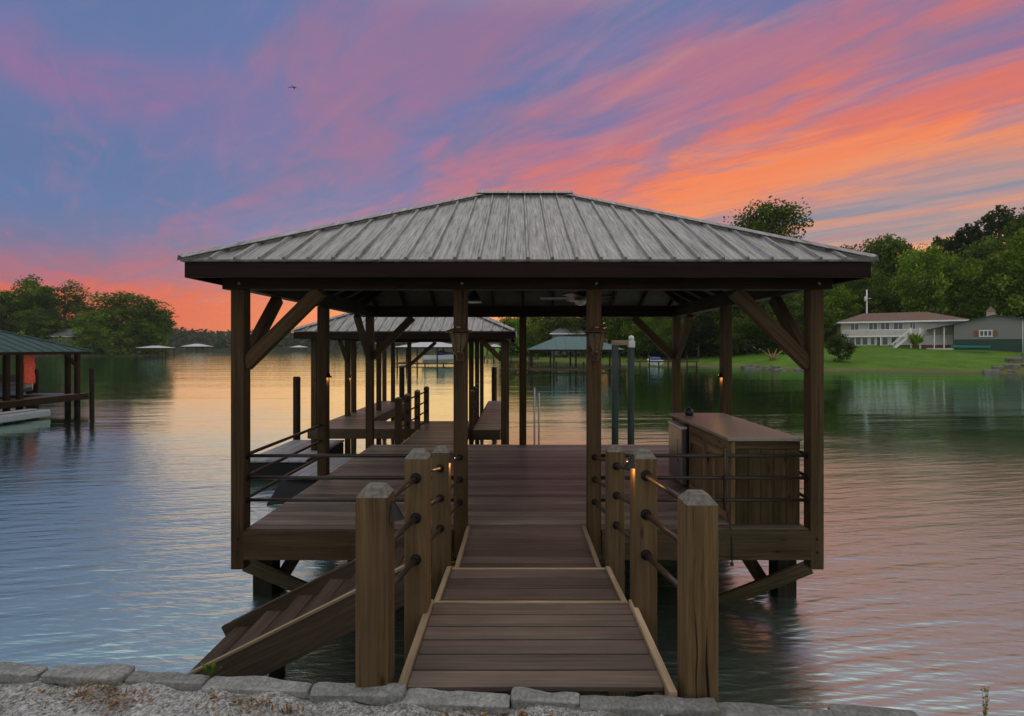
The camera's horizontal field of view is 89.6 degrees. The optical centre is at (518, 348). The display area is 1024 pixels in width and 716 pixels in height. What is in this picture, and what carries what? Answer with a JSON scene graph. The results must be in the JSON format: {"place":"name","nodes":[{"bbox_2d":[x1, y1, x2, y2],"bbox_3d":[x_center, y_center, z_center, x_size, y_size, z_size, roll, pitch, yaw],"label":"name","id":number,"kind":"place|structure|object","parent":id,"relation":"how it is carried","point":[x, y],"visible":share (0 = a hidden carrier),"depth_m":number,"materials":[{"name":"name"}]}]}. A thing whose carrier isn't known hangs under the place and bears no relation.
{"place":"outdoors","nodes":[
{"label":"outdoors","id":0,"kind":"place"},
{"bbox_2d":[0,344,170,356],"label":"wooded point","id":1,"kind":"structure","parent":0,"point":[93,355],"depth_m":180.67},
{"bbox_2d":[0,290,20,328],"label":"broadleaf tree","id":2,"kind":"object","parent":1,"relation":"on","point":[5,312],"visible":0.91,"depth_m":187.03,"materials":[{"name":"green plant"}]},
{"bbox_2d":[0,290,37,335],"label":"broadleaf tree","id":3,"kind":"object","parent":1,"relation":"on","point":[13,295],"visible":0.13,"depth_m":193.10,"materials":[{"name":"green plant"}]},
{"bbox_2d":[1,309,51,339],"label":"broadleaf tree","id":4,"kind":"object","parent":1,"relation":"on","point":[28,320],"visible":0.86,"depth_m":188.20,"materials":[{"name":"green plant"}]},
{"bbox_2d":[6,274,60,325],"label":"broadleaf tree","id":5,"kind":"object","parent":1,"relation":"on","point":[30,286],"visible":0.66,"depth_m":195.29,"materials":[{"name":"green plant"}]},
{"bbox_2d":[30,314,74,339],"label":"broadleaf tree","id":6,"kind":"object","parent":1,"relation":"on","point":[52,324],"visible":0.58,"depth_m":193.64,"materials":[{"name":"green plant"}]},
{"bbox_2d":[34,279,89,317],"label":"broadleaf tree","id":7,"kind":"object","parent":1,"relation":"on","point":[66,289],"visible":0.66,"depth_m":198.55,"materials":[{"name":"green plant"}]},
{"bbox_2d":[49,329,84,345],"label":"house","id":8,"kind":"structure","parent":1,"relation":"on","point":[70,333],"depth_m":192.20,"materials":[{"name":"grey"}]},
{"bbox_2d":[54,288,94,327],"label":"broadleaf tree","id":9,"kind":"object","parent":1,"relation":"on","point":[66,305],"visible":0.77,"depth_m":196.80,"materials":[{"name":"green plant"}]},
{"bbox_2d":[1,328,169,355],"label":"undergrowth","id":10,"kind":"object","parent":1,"relation":"on","point":[119,350],"visible":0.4,"depth_m":185.46,"materials":[{"name":"green plant"}]},
{"bbox_2d":[68,311,108,347],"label":"broadleaf tree","id":11,"kind":"object","parent":1,"relation":"on","point":[80,330],"visible":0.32,"depth_m":186.74,"materials":[{"name":"green plant"}]},
{"bbox_2d":[84,315,129,350],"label":"broadleaf tree","id":12,"kind":"object","parent":1,"relation":"on","point":[96,327],"visible":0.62,"depth_m":185.70,"materials":[{"name":"green plant"}]},
{"bbox_2d":[69,291,178,349],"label":"broadleaf tree","id":13,"kind":"object","parent":1,"relation":"on","point":[117,309],"visible":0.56,"depth_m":190.11,"materials":[{"name":"green plant"}]},
{"bbox_2d":[111,316,156,352],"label":"broadleaf tree","id":14,"kind":"object","parent":1,"relation":"on","point":[128,327],"visible":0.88,"depth_m":187.85,"materials":[{"name":"green plant"}]},
{"bbox_2d":[133,325,166,353],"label":"broadleaf tree","id":15,"kind":"object","parent":1,"relation":"on","point":[157,331],"visible":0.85,"depth_m":190.26,"materials":[{"name":"green plant"}]},
{"bbox_2d":[141,309,177,343],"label":"broadleaf tree","id":16,"kind":"object","parent":1,"relation":"on","point":[166,328],"visible":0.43,"depth_m":198.24,"materials":[{"name":"green plant"}]},
{"bbox_2d":[169,343,452,351],"bbox_3d":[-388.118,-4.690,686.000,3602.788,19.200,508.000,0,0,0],"label":"shore hills","id":17,"kind":"structure","parent":0,"point":[223,349],"depth_m":446.55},
{"bbox_2d":[46,327,608,350],"bbox_3d":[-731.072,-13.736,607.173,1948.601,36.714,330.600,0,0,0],"label":"woods","id":18,"kind":"object","parent":17,"relation":"on","point":[219,339],"visible":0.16,"depth_m":478.14,"materials":[{"name":"green plant"}]},
{"bbox_2d":[0,679,684,715],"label":"gravel bank","id":19,"kind":"structure","parent":0,"point":[9,696],"depth_m":2.32,"materials":[{"name":"gravel"}]},
{"bbox_2d":[0,661,47,682],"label":"cap stone","id":20,"kind":"object","parent":19,"relation":"on","point":[13,672],"visible":0.92,"depth_m":2.46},
{"bbox_2d":[41,664,134,685],"bbox_3d":[-2.075,1.578,2.481,0.405,0.071,0.118,1,-2,2],"label":"cap stone","id":21,"kind":"object","parent":19,"relation":"on","point":[103,674],"visible":0.87,"depth_m":2.45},
{"bbox_2d":[124,670,209,690],"bbox_3d":[-1.677,1.591,2.463,0.403,0.050,0.089,-1,2,5],"label":"cap stone","id":22,"kind":"object","parent":19,"relation":"on","point":[183,682],"visible":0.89,"depth_m":2.45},
{"bbox_2d":[201,676,311,698],"bbox_3d":[-1.227,1.607,2.432,0.506,0.072,0.106,0,0,3],"label":"cap stone","id":23,"kind":"object","parent":19,"relation":"on","point":[246,685],"visible":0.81,"depth_m":2.42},
{"bbox_2d":[201,661,222,677],"bbox_3d":[-1.475,1.553,2.475,0.086,0.104,0.061,0,0,28],"label":"leafy sprout","id":24,"kind":"object","parent":23,"relation":"on","point":[213,664],"visible":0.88,"depth_m":2.48,"materials":[{"name":"green plant"}]},
{"bbox_2d":[0,682,663,715],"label":"pebbles","id":25,"kind":"object","parent":19,"relation":"on","point":[69,705],"visible":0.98,"depth_m":2.31,"materials":[{"name":"stone"}]},
{"bbox_2d":[309,682,406,705],"bbox_3d":[-0.751,1.615,2.409,0.447,0.059,0.107,0,0,1],"label":"cap stone","id":26,"kind":"object","parent":19,"relation":"on","point":[390,693],"visible":0.94,"depth_m":2.38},
{"bbox_2d":[9,681,724,715],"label":"dead leaves","id":27,"kind":"object","parent":19,"relation":"on","point":[213,696],"visible":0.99,"depth_m":2.32,"materials":[{"name":"brown plant"}]},
{"bbox_2d":[402,688,509,714],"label":"cap stone","id":28,"kind":"object","parent":19,"relation":"on","point":[449,701],"visible":0.93,"depth_m":2.36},
{"bbox_2d":[510,687,579,708],"bbox_3d":[0.124,1.631,2.392,0.324,0.064,0.104,1,-2,3],"label":"cap stone","id":29,"kind":"object","parent":19,"relation":"on","point":[522,697],"visible":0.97,"depth_m":2.37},
{"bbox_2d":[579,695,720,715],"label":"cap stone","id":30,"kind":"object","parent":19,"relation":"on","point":[651,705],"visible":0.94,"depth_m":2.33,"materials":[{"name":"stone"}]},
{"bbox_2d":[717,702,833,715],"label":"cap stone","id":31,"kind":"object","parent":19,"relation":"on","point":[741,709],"visible":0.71,"depth_m":2.33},
{"bbox_2d":[827,704,917,715],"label":"cap stone","id":32,"kind":"object","parent":19,"relation":"on","point":[844,710],"visible":0.91,"depth_m":2.33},
{"bbox_2d":[0,352,1023,715],"bbox_3d":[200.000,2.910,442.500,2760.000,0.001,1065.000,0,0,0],"label":"lake water","id":33,"kind":"structure","parent":0,"point":[116,524],"depth_m":8.65,"materials":[{"name":"liquid"}]},
{"bbox_2d":[0,375,35,396],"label":"boat","id":34,"kind":"object","parent":33,"relation":"on","point":[26,387],"visible":0.43,"depth_m":22.52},
{"bbox_2d":[0,409,50,422],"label":"floating dock","id":35,"kind":"object","parent":33,"relation":"on","point":[15,415],"visible":1,"depth_m":20.42,"materials":[{"name":"plastic"}]},
{"bbox_2d":[33,369,38,408],"bbox_3d":[-23.300,3.460,24.900,0.238,4.900,0.238,0,0,0],"label":"mooring pile","id":36,"kind":"object","parent":33,"relation":"in","point":[36,387],"visible":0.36,"depth_m":24.83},
{"bbox_2d":[0,330,91,411],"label":"boathouse","id":37,"kind":"object","parent":33,"relation":"in","point":[18,346],"visible":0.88,"depth_m":22.41,"materials":[{"name":"green metal"}]},
{"bbox_2d":[23,355,35,384],"bbox_3d":[-20.764,0.887,21.901,0.052,1.334,0.528,0,0,0],"label":"towel","id":38,"kind":"object","parent":37,"relation":"hanging from","point":[29,369],"visible":0.98,"depth_m":21.89,"materials":[{"name":"red fabric"}]},
{"bbox_2d":[89,368,94,408],"bbox_3d":[-20.550,3.435,24.850,0.199,4.950,0.199,0,0,0],"label":"mooring pile","id":39,"kind":"object","parent":33,"relation":"in","point":[91,388],"visible":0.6,"depth_m":24.78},
{"bbox_2d":[135,346,175,356],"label":"boathouse","id":40,"kind":"object","parent":33,"relation":"in","point":[153,348],"visible":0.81,"depth_m":176.55,"materials":[{"name":"metal"}]},
{"bbox_2d":[293,376,299,439],"bbox_3d":[-6.080,3.345,14.150,0.189,5.130,0.189,0,0,0],"label":"mooring pile","id":41,"kind":"object","parent":33,"relation":"in","point":[296,404],"visible":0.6,"depth_m":14.07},
{"bbox_2d":[250,440,352,505],"bbox_3d":[-4.610,2.800,11.675,2.980,0.721,4.650,0,0,0],"label":"floating dock","id":42,"kind":"object","parent":33,"relation":"on","point":[288,488],"visible":0.34,"depth_m":11.46,"materials":[{"name":"plastic"}]},
{"bbox_2d":[186,535,431,678],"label":"water stairs","id":43,"kind":"structure","parent":33,"relation":"in","point":[273,638],"depth_m":3.76,"materials":[{"name":"wood"}]},
{"bbox_2d":[399,367,404,420],"bbox_3d":[-4.380,3.310,19.400,0.199,5.200,0.199,0,0,0],"label":"mooring pile","id":44,"kind":"object","parent":33,"relation":"in","point":[401,382],"visible":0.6,"depth_m":19.31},
{"bbox_2d":[292,313,517,450],"bbox_3d":[-2.655,0.726,15.650,5.360,4.768,7.570,0,0,0],"label":"boathouse","id":45,"kind":"object","parent":33,"relation":"in","point":[492,422],"visible":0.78,"depth_m":12.56,"materials":[{"name":"wood"}]},
{"bbox_2d":[470,383,478,440],"bbox_3d":[-1.133,1.600,13.425,0.107,1.220,2.454,0,0,-2],"label":"railing","id":46,"kind":"object","parent":45,"relation":"attached to","point":[474,404],"visible":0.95,"depth_m":13.26,"materials":[{"name":"brown wood"}]},
{"bbox_2d":[395,342,452,365],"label":"boathouse","id":47,"kind":"object","parent":33,"relation":"in","point":[424,345],"visible":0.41,"depth_m":84.40,"materials":[{"name":"metal"}]},
{"bbox_2d":[400,428,468,444],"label":"walkway","id":48,"kind":"structure","parent":33,"relation":"in","point":[432,436],"depth_m":11.03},
{"bbox_2d":[395,386,428,444],"bbox_3d":[-2.377,1.595,11.785,0.127,1.230,3.052,0,0,1],"label":"railing","id":49,"kind":"object","parent":48,"relation":"attached to","point":[407,416],"visible":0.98,"depth_m":11.04,"materials":[{"name":"brown wood"}]},
{"bbox_2d":[422,350,452,362],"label":"boat","id":50,"kind":"object","parent":33,"relation":"on","point":[444,357],"visible":0.78,"depth_m":86.72,"materials":[{"name":"white paint"}]},
{"bbox_2d":[492,367,496,400],"bbox_3d":[-0.900,3.310,19.300,0.199,5.200,0.199,0,0,0],"label":"mooring pile","id":51,"kind":"object","parent":33,"relation":"in","point":[494,383],"visible":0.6,"depth_m":19.21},
{"bbox_2d":[177,191,878,599],"bbox_3d":[0.095,1.755,7.880,7.028,8.310,5.768,0,0,0],"label":"boathouse","id":52,"kind":"object","parent":33,"relation":"in","point":[511,253],"visible":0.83,"depth_m":5.52,"materials":[{"name":"wood"}]},
{"bbox_2d":[445,325,471,360],"bbox_3d":[-0.612,-0.049,5.310,0.270,0.368,0.270,0,0,0],"label":"wall lantern","id":53,"kind":"object","parent":52,"relation":"attached to","point":[458,334],"depth_m":5.26,"materials":[{"name":"brown metal"}]},
{"bbox_2d":[468,261,480,302],"bbox_3d":[-0.660,-1.410,7.700,0.224,1.465,0.224,0,0,0],"label":"pendant lamp","id":54,"kind":"object","parent":52,"relation":"hanging from","point":[474,297],"visible":0.71,"depth_m":7.63,"materials":[{"name":"black metal"}]},
{"bbox_2d":[356,445,717,703],"bbox_3d":[0.088,2.368,3.930,1.710,3.485,3.060,0,0,0],"label":"gangway","id":55,"kind":"object","parent":52,"relation":"attached to","point":[544,610],"visible":0.98,"depth_m":2.97,"materials":[{"name":"brown wood"}]},
{"bbox_2d":[389,501,404,521],"bbox_3d":[-0.582,0.785,2.500,0.062,0.080,0.096,0,0,0],"label":"post light","id":56,"kind":"object","parent":55,"relation":"attached to","point":[396,514],"visible":1,"depth_m":2.48,"materials":[{"name":"black metal"}]},
{"bbox_2d":[624,454,634,468],"bbox_3d":[0.687,0.700,3.210,0.062,0.080,0.096,0,0,0],"label":"post light","id":57,"kind":"object","parent":55,"relation":"attached to","point":[630,463],"visible":1,"depth_m":3.19,"materials":[{"name":"black metal"}]},
{"bbox_2d":[540,261,616,305],"bbox_3d":[0.927,-1.413,7.899,1.199,1.527,1.205,0,0,0],"label":"ceiling fan","id":58,"kind":"object","parent":52,"relation":"hanging from","point":[578,298],"visible":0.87,"depth_m":7.82,"materials":[{"name":"brown metal"}]},
{"bbox_2d":[582,325,609,360],"bbox_3d":[0.803,-0.049,5.310,0.270,0.368,0.270,0,0,0],"label":"wall lantern","id":59,"kind":"object","parent":52,"relation":"attached to","point":[596,335],"depth_m":5.26,"materials":[{"name":"brown metal"}]},
{"bbox_2d":[668,421,688,485],"bbox_3d":[2.515,1.492,7.330,0.670,0.834,0.620,0,0,0],"label":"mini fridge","id":60,"kind":"object","parent":52,"relation":"on","point":[678,439],"visible":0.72,"depth_m":7.16,"materials":[{"name":"black metal"}]},
{"bbox_2d":[669,413,802,523],"bbox_3d":[2.663,1.440,6.643,0.807,0.940,2.175,0,0,0],"label":"bar cabinet","id":61,"kind":"object","parent":52,"relation":"on","point":[712,433],"visible":0.87,"depth_m":5.58,"materials":[{"name":"wood"}]},
{"bbox_2d":[538,393,539,444],"bbox_3d":[0.537,3.039,13.400,0.041,3.743,0.041,0,0,23],"label":"marker pole","id":62,"kind":"object","parent":33,"relation":"in","point":[538,418],"visible":0.35,"depth_m":13.38,"materials":[{"name":"metal"}]},
{"bbox_2d":[499,362,585,372],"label":"pier","id":63,"kind":"structure","parent":33,"relation":"in","point":[556,370],"depth_m":61.00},
{"bbox_2d":[527,336,624,370],"bbox_3d":[7.200,1.185,68.000,12.045,5.450,8.045,0,0,0],"label":"boathouse","id":64,"kind":"object","parent":33,"relation":"in","point":[569,344],"visible":0.66,"depth_m":64.87,"materials":[{"name":"teal metal"}]},
{"bbox_2d":[611,335,634,444],"bbox_3d":[2.643,2.795,13.000,0.574,6.230,0.169,0,0,0],"label":"boat lift","id":65,"kind":"object","parent":33,"relation":"in","point":[630,342],"visible":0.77,"depth_m":12.93,"materials":[{"name":"metal"}]},
{"bbox_2d":[634,355,698,366],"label":"pier","id":66,"kind":"structure","parent":33,"relation":"in","point":[668,361],"depth_m":79.04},
{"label":"retaining wall","id":67,"kind":"object","parent":33,"relation":"in","visible":0},
{"bbox_2d":[980,686,988,715],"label":"leafy twig","id":68,"kind":"object","parent":67,"relation":"on","point":[985,705],"visible":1,"depth_m":2.36,"materials":[{"name":"plant"}]},
{"bbox_2d":[0,0,1023,342],"label":"sky","id":69,"kind":"structure","parent":0,"point":[136,136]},
{"bbox_2d":[468,334,1023,373],"bbox_3d":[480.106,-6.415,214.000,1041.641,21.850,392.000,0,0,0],"label":"grass lawn","id":70,"kind":"structure","parent":0,"point":[873,358],"depth_m":73.22,"materials":[{"name":"plant"}]},
{"bbox_2d":[496,317,518,348],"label":"broadleaf tree","id":71,"kind":"object","parent":70,"relation":"on","point":[505,320],"visible":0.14,"depth_m":138.63,"materials":[{"name":"green plant"}]},
{"bbox_2d":[507,317,540,353],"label":"broadleaf tree","id":72,"kind":"object","parent":70,"relation":"on","point":[529,341],"visible":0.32,"depth_m":130.58,"materials":[{"name":"green plant"}]},
{"bbox_2d":[527,317,566,356],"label":"broadleaf tree","id":73,"kind":"object","parent":70,"relation":"on","point":[543,325],"visible":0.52,"depth_m":123.77,"materials":[{"name":"green plant"}]},
{"bbox_2d":[549,326,585,355],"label":"house","id":74,"kind":"structure","parent":70,"relation":"on","point":[559,332],"depth_m":121.00,"materials":[{"name":"grey"}]},
{"bbox_2d":[556,317,585,336],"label":"broadleaf tree","id":75,"kind":"object","parent":70,"relation":"on","point":[571,323],"visible":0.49,"depth_m":121.94,"materials":[{"name":"green plant"}]},
{"bbox_2d":[576,317,611,333],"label":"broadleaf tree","id":76,"kind":"object","parent":70,"relation":"on","point":[582,324],"visible":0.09,"depth_m":114.99,"materials":[{"name":"green plant"}]},
{"bbox_2d":[601,317,627,348],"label":"broadleaf tree","id":77,"kind":"object","parent":70,"relation":"on","point":[614,328],"visible":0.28,"depth_m":109.72,"materials":[{"name":"green plant"}]},
{"bbox_2d":[620,317,653,352],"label":"broadleaf tree","id":78,"kind":"object","parent":70,"relation":"on","point":[628,322],"visible":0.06,"depth_m":105.28,"materials":[{"name":"green plant"}]},
{"bbox_2d":[499,335,785,358],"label":"undergrowth","id":79,"kind":"object","parent":70,"relation":"on","point":[711,348],"visible":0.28,"depth_m":97.16,"materials":[{"name":"green plant"}]},
{"bbox_2d":[627,317,661,358],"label":"broadleaf tree","id":80,"kind":"object","parent":70,"relation":"on","point":[644,341],"visible":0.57,"depth_m":95.01,"materials":[{"name":"green plant"}]},
{"bbox_2d":[654,317,689,353],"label":"broadleaf tree","id":81,"kind":"object","parent":70,"relation":"on","point":[664,332],"visible":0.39,"depth_m":91.02,"materials":[{"name":"green plant"}]},
{"bbox_2d":[681,313,718,358],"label":"broadleaf tree","id":82,"kind":"object","parent":70,"relation":"on","point":[703,331],"visible":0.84,"depth_m":88.95,"materials":[{"name":"green plant"}]},
{"bbox_2d":[693,306,749,349],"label":"broadleaf tree","id":83,"kind":"object","parent":70,"relation":"on","point":[735,312],"visible":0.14,"depth_m":93.71,"materials":[{"name":"green plant"}]},
{"bbox_2d":[711,317,751,355],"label":"broadleaf tree","id":84,"kind":"object","parent":70,"relation":"on","point":[737,334],"visible":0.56,"depth_m":86.44,"materials":[{"name":"green plant"}]},
{"bbox_2d":[741,316,780,351],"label":"broadleaf tree","id":85,"kind":"object","parent":70,"relation":"on","point":[758,334],"visible":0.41,"depth_m":84.89,"materials":[{"name":"green plant"}]},
{"bbox_2d":[723,196,813,238],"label":"broadleaf tree","id":86,"kind":"object","parent":70,"relation":"on","point":[769,219],"visible":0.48,"depth_m":108.24,"materials":[{"name":"green plant"}]},
{"bbox_2d":[746,294,801,341],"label":"broadleaf tree","id":87,"kind":"object","parent":70,"relation":"on","point":[791,301],"visible":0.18,"depth_m":93.40,"materials":[{"name":"green plant"}]},
{"bbox_2d":[781,291,834,333],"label":"broadleaf tree","id":88,"kind":"object","parent":70,"relation":"on","point":[826,303],"visible":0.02,"depth_m":96.50,"materials":[{"name":"green plant"}]},
{"bbox_2d":[793,306,837,337],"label":"broadleaf tree","id":89,"kind":"object","parent":70,"relation":"on","point":[828,319],"visible":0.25,"depth_m":88.74,"materials":[{"name":"green plant"}]},
{"bbox_2d":[825,333,857,361],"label":"evergreen bush","id":90,"kind":"object","parent":70,"relation":"on","point":[836,343],"visible":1,"depth_m":69.56,"materials":[{"name":"green plant"}]},
{"bbox_2d":[824,286,863,334],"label":"broadleaf tree","id":91,"kind":"object","parent":70,"relation":"on","point":[839,298],"visible":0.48,"depth_m":99.48,"materials":[{"name":"green plant"}]},
{"bbox_2d":[832,243,876,292],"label":"broadleaf tree","id":92,"kind":"object","parent":70,"relation":"on","point":[855,245],"visible":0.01,"depth_m":113.19,"materials":[{"name":"green plant"}]},
{"bbox_2d":[837,267,897,316],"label":"broadleaf tree","id":93,"kind":"object","parent":70,"relation":"on","point":[857,286],"visible":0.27,"depth_m":103.94,"materials":[{"name":"green plant"}]},
{"bbox_2d":[853,284,902,315],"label":"broadleaf tree","id":94,"kind":"object","parent":70,"relation":"on","point":[879,302],"visible":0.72,"depth_m":99.40,"materials":[{"name":"green plant"}]},
{"bbox_2d":[861,233,914,285],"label":"broadleaf tree","id":95,"kind":"object","parent":70,"relation":"on","point":[886,262],"visible":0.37,"depth_m":114.81,"materials":[{"name":"green plant"}]},
{"bbox_2d":[833,312,968,348],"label":"house","id":96,"kind":"structure","parent":70,"relation":"on","point":[889,329],"depth_m":86.05,"materials":[{"name":"paint"}]},
{"bbox_2d":[885,271,928,312],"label":"broadleaf tree","id":97,"kind":"object","parent":70,"relation":"on","point":[894,278],"visible":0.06,"depth_m":107.24,"materials":[{"name":"green plant"}]},
{"bbox_2d":[907,333,924,345],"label":"garden shrub","id":98,"kind":"object","parent":70,"relation":"on","point":[914,339],"visible":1,"depth_m":81.79,"materials":[{"name":"green plant"}]},
{"bbox_2d":[884,243,970,314],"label":"broadleaf tree","id":99,"kind":"object","parent":70,"relation":"on","point":[916,263],"visible":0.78,"depth_m":96.08,"materials":[{"name":"green plant"}]},
{"bbox_2d":[927,236,959,272],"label":"pine tree","id":100,"kind":"object","parent":70,"relation":"on","point":[939,241],"visible":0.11,"depth_m":122.65,"materials":[{"name":"green plant"}]},
{"bbox_2d":[928,285,982,318],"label":"broadleaf tree","id":101,"kind":"object","parent":70,"relation":"on","point":[957,305],"visible":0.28,"depth_m":93.78,"materials":[{"name":"green plant"}]},
{"bbox_2d":[942,223,991,283],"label":"pine tree","id":102,"kind":"object","parent":70,"relation":"on","point":[959,237],"visible":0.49,"depth_m":120.92,"materials":[{"name":"green plant"}]},
{"bbox_2d":[951,345,990,348],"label":"canoe","id":103,"kind":"object","parent":70,"relation":"on","point":[968,347],"visible":1,"depth_m":74.82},
{"bbox_2d":[926,305,1023,351],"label":"house","id":104,"kind":"structure","parent":70,"relation":"on","point":[997,332],"depth_m":77.26,"materials":[{"name":"paint"}]},
{"bbox_2d":[929,256,1022,319],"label":"broadleaf tree","id":105,"kind":"object","parent":70,"relation":"on","point":[983,297],"visible":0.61,"depth_m":91.41,"materials":[{"name":"green plant"}]},
{"bbox_2d":[957,234,1008,298],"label":"broadleaf tree","id":106,"kind":"object","parent":70,"relation":"on","point":[983,250],"visible":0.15,"depth_m":114.64,"materials":[{"name":"green plant"}]},
{"bbox_2d":[961,205,1023,251],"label":"pine tree","id":107,"kind":"object","parent":70,"relation":"on","point":[992,225],"visible":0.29,"depth_m":119.25,"materials":[{"name":"green plant"}]},
{"bbox_2d":[980,227,1023,317],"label":"broadleaf tree","id":108,"kind":"object","parent":70,"relation":"on","point":[1010,261],"visible":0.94,"depth_m":87.86,"materials":[{"name":"green plant"}]},
{"bbox_2d":[1000,207,1023,244],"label":"broadleaf tree","id":109,"kind":"object","parent":70,"relation":"on","point":[1006,230],"visible":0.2,"depth_m":113.59,"materials":[{"name":"green plant"}]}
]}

